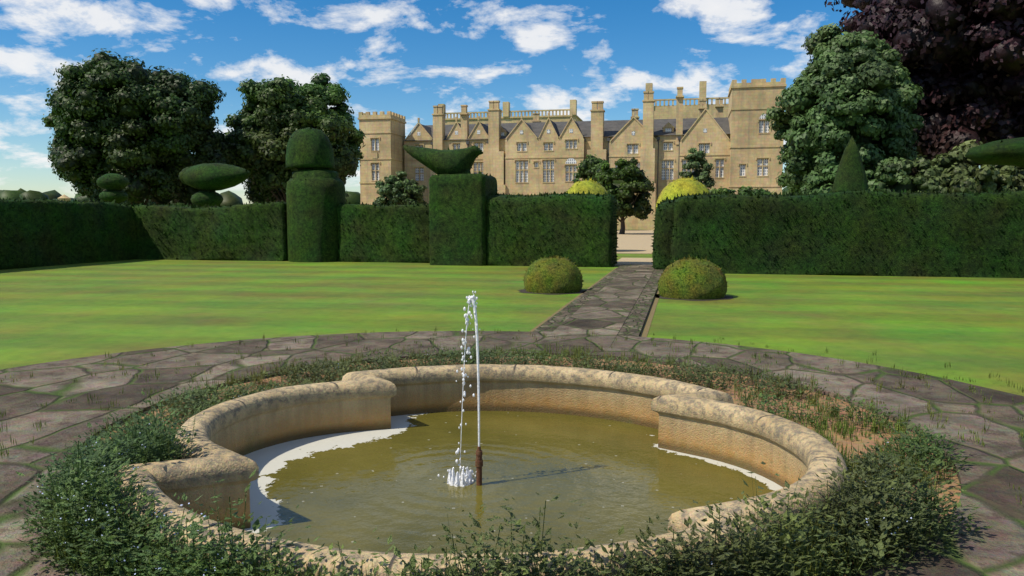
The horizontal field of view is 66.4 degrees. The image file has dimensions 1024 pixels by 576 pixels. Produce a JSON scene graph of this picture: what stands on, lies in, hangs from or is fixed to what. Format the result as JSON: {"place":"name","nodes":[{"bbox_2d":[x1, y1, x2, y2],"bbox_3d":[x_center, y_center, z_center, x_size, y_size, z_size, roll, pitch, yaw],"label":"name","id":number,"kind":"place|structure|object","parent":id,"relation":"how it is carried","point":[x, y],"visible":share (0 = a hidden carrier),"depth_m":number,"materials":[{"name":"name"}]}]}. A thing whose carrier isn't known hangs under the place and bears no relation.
{"place":"outdoors","nodes":[
{"label":"outdoors","id":0,"kind":"place"},
{"bbox_2d":[0,0,979,205],"label":"sky","id":1,"kind":"structure","parent":0,"point":[407,58],"materials":[{"name":"blue"}]},
{"bbox_2d":[0,229,1023,395],"bbox_3d":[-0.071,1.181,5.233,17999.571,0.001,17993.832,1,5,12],"label":"lawn","id":2,"kind":"structure","parent":0,"point":[968,328],"depth_m":14.00,"materials":[{"name":"green plant"}]},
{"bbox_2d":[0,196,145,269],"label":"hedge","id":3,"kind":"object","parent":2,"relation":"on","point":[50,231],"visible":0.93,"depth_m":26.95,"materials":[{"name":"green plant"}]},
{"bbox_2d":[97,172,128,203],"bbox_3d":[-18.649,-3.556,36.677,1.421,3.747,1.393,1,5,12],"label":"topiary","id":4,"kind":"object","parent":2,"relation":"on","point":[113,184],"visible":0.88,"depth_m":36.15,"materials":[{"name":"green plant"}]},
{"bbox_2d":[41,48,231,204],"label":"oak tree","id":5,"kind":"object","parent":2,"relation":"on","point":[146,133],"visible":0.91,"depth_m":70.50,"materials":[{"name":"green plant"}]},
{"bbox_2d":[179,163,249,204],"bbox_3d":[-13.420,-3.619,35.516,3.501,4.082,1.916,1,5,12],"label":"topiary","id":6,"kind":"object","parent":2,"relation":"on","point":[210,179],"visible":0.78,"depth_m":34.82,"materials":[{"name":"green plant"}]},
{"bbox_2d":[122,200,429,262],"bbox_3d":[-8.851,-2.184,29.860,13.151,2.327,1.618,1,5,12],"label":"hedge","id":7,"kind":"object","parent":2,"relation":"on","point":[393,232],"visible":0.88,"depth_m":29.36,"materials":[{"name":"green plant"}]},
{"bbox_2d":[213,72,365,204],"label":"plane tree","id":8,"kind":"object","parent":2,"relation":"on","point":[276,112],"visible":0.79,"depth_m":78.20,"materials":[{"name":"green plant"}]},
{"bbox_2d":[286,127,345,261],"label":"topiary dome","id":9,"kind":"structure","parent":2,"relation":"on","point":[315,191],"depth_m":28.51,"materials":[{"name":"green plant"}]},
{"bbox_2d":[0,187,789,205],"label":"distant treeline","id":10,"kind":"object","parent":2,"relation":"on","point":[230,198],"visible":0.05,"depth_m":298.92,"materials":[{"name":"green plant"}]},
{"bbox_2d":[373,171,426,204],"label":"tree","id":11,"kind":"object","parent":2,"relation":"on","point":[391,189],"visible":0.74,"depth_m":99.87,"materials":[{"name":"green plant"}]},
{"bbox_2d":[404,145,497,265],"bbox_3d":[-2.191,-2.951,27.538,3.197,4.196,2.174,1,5,12],"label":"bird topiary","id":12,"kind":"object","parent":2,"relation":"on","point":[459,193],"visible":0.85,"depth_m":26.55,"materials":[{"name":"green plant"}]},
{"bbox_2d":[114,364,848,575],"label":"pond wall","id":13,"kind":"structure","parent":2,"relation":"on","point":[699,421],"depth_m":5.83,"materials":[{"name":"stone"}]},
{"bbox_2d":[0,331,1023,575],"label":"paving ring","id":14,"kind":"object","parent":2,"relation":"on","point":[990,475],"visible":0.74,"depth_m":6.88,"materials":[{"name":"grey stone"}]},
{"bbox_2d":[72,356,960,575],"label":"bed soil","id":15,"kind":"structure","parent":2,"relation":"on","point":[856,444],"depth_m":6.60,"materials":[{"name":"brown soil"}]},
{"bbox_2d":[0,325,1023,575],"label":"bed weeds","id":16,"kind":"object","parent":15,"relation":"on","point":[84,519],"visible":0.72,"depth_m":3.69,"materials":[{"name":"green plant"}]},
{"bbox_2d":[485,189,619,266],"bbox_3d":[1.394,-2.099,26.990,4.624,2.661,2.251,1,5,12],"label":"hedge","id":17,"kind":"object","parent":2,"relation":"on","point":[527,228],"visible":0.99,"depth_m":26.06,"materials":[{"name":"green plant"}]},
{"bbox_2d":[571,154,610,183],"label":"tree","id":18,"kind":"object","parent":2,"relation":"on","point":[588,165],"visible":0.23,"depth_m":93.46,"materials":[{"name":"green plant"}]},
{"bbox_2d":[591,157,654,233],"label":"tree","id":19,"kind":"object","parent":2,"relation":"on","point":[625,180],"visible":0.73,"depth_m":72.50,"materials":[{"name":"green plant"}]},
{"bbox_2d":[518,289,732,300],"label":"soil bed","id":20,"kind":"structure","parent":2,"relation":"on","point":[659,295],"depth_m":16.24,"materials":[{"name":"brown soil"}]},
{"bbox_2d":[522,255,583,293],"bbox_3d":[0.926,-0.348,17.422,1.398,0.841,1.380,1,5,12],"label":"box ball","id":21,"kind":"object","parent":20,"relation":"on","point":[554,275],"visible":1,"depth_m":16.93,"materials":[{"name":"green plant"}]},
{"bbox_2d":[657,256,728,299],"bbox_3d":[3.746,-0.260,16.248,1.488,0.879,1.466,1,5,12],"label":"box ball","id":22,"kind":"object","parent":20,"relation":"on","point":[695,278],"visible":1,"depth_m":15.73,"materials":[{"name":"green plant"}]},
{"bbox_2d":[678,147,715,189],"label":"tree","id":23,"kind":"object","parent":2,"relation":"on","point":[702,170],"visible":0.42,"depth_m":93.49,"materials":[{"name":"green plant"}]},
{"bbox_2d":[707,185,771,194],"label":"shrub","id":24,"kind":"object","parent":2,"relation":"on","point":[726,191],"visible":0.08,"depth_m":80.78,"materials":[{"name":"green plant"}]},
{"bbox_2d":[799,163,868,192],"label":"shrub","id":25,"kind":"object","parent":2,"relation":"on","point":[816,180],"visible":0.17,"depth_m":42.20,"materials":[{"name":"green plant"}]},
{"bbox_2d":[653,184,1023,277],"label":"hedge","id":26,"kind":"object","parent":2,"relation":"on","point":[976,233],"visible":0.98,"depth_m":22.03,"materials":[{"name":"green plant"}]},
{"bbox_2d":[762,22,924,192],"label":"lime tree","id":27,"kind":"object","parent":2,"relation":"on","point":[862,90],"visible":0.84,"depth_m":43.68,"materials":[{"name":"green plant"}]},
{"bbox_2d":[831,135,867,191],"bbox_3d":[14.043,-3.821,32.522,1.800,5.027,1.834,1,5,12],"label":"topiary cone","id":28,"kind":"object","parent":2,"relation":"on","point":[850,174],"visible":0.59,"depth_m":32.01,"materials":[{"name":"green plant"}]},
{"bbox_2d":[865,154,949,191],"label":"shrub","id":29,"kind":"object","parent":2,"relation":"on","point":[892,173],"visible":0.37,"depth_m":40.08,"materials":[{"name":"green plant"}]},
{"bbox_2d":[824,0,1023,181],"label":"copper beech tree","id":30,"kind":"object","parent":2,"relation":"on","point":[968,76],"visible":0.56,"depth_m":48.23,"materials":[{"name":"purple plant"}]},
{"bbox_2d":[912,139,1020,191],"bbox_3d":[23.543,-4.882,41.047,5.426,5.779,5.169,-4,6,-36],"label":"shrub","id":31,"kind":"object","parent":2,"relation":"on","point":[959,175],"visible":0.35,"depth_m":39.42,"materials":[{"name":"green plant"}]},
{"bbox_2d":[965,137,1023,167],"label":"mushroom topiary","id":32,"kind":"object","parent":2,"relation":"on","point":[1007,152],"visible":1,"depth_m":26.71,"materials":[{"name":"green plant"}]},
{"bbox_2d":[979,164,1023,189],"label":"shrub","id":33,"kind":"object","parent":2,"relation":"on","point":[1017,173],"visible":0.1,"depth_m":39.72,"materials":[{"name":"green plant"}]},
{"bbox_2d":[243,411,782,554],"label":"pond water","id":34,"kind":"structure","parent":0,"point":[346,490],"depth_m":5.32,"materials":[{"name":"green liquid"}]},
{"bbox_2d":[438,291,482,486],"bbox_3d":[-0.340,0.819,5.263,0.278,1.616,0.233,-3,6,-33],"label":"fountain jet","id":35,"kind":"object","parent":34,"relation":"in","point":[456,481],"visible":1,"depth_m":5.24,"materials":[{"name":"white liquid"}]},
{"bbox_2d":[358,78,786,229],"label":"castle house","id":36,"kind":"structure","parent":0,"point":[736,142],"depth_m":104.48,"materials":[{"name":"stone"}]},
{"bbox_2d":[529,265,662,346],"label":"garden path","id":37,"kind":"structure","parent":0,"point":[609,307],"depth_m":13.26,"materials":[{"name":"grey stone"}]},
{"bbox_2d":[615,230,655,265],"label":"gravel drive","id":38,"kind":"structure","parent":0,"point":[636,241],"depth_m":44.57,"materials":[{"name":"beige gravel"}]},
{"bbox_2d":[567,178,607,193],"bbox_3d":[3.533,-3.429,36.919,2.489,3.451,2.554,1,5,12],"label":"golden yew","id":39,"kind":"object","parent":38,"relation":"on","point":[592,186],"visible":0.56,"depth_m":36.16,"materials":[{"name":"yellow plant"}]},
{"bbox_2d":[655,177,707,220],"bbox_3d":[7.925,-3.370,35.942,2.677,3.511,2.666,1,5,12],"label":"golden yew","id":40,"kind":"object","parent":38,"relation":"on","point":[683,186],"visible":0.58,"depth_m":35.14,"materials":[{"name":"yellow plant"}]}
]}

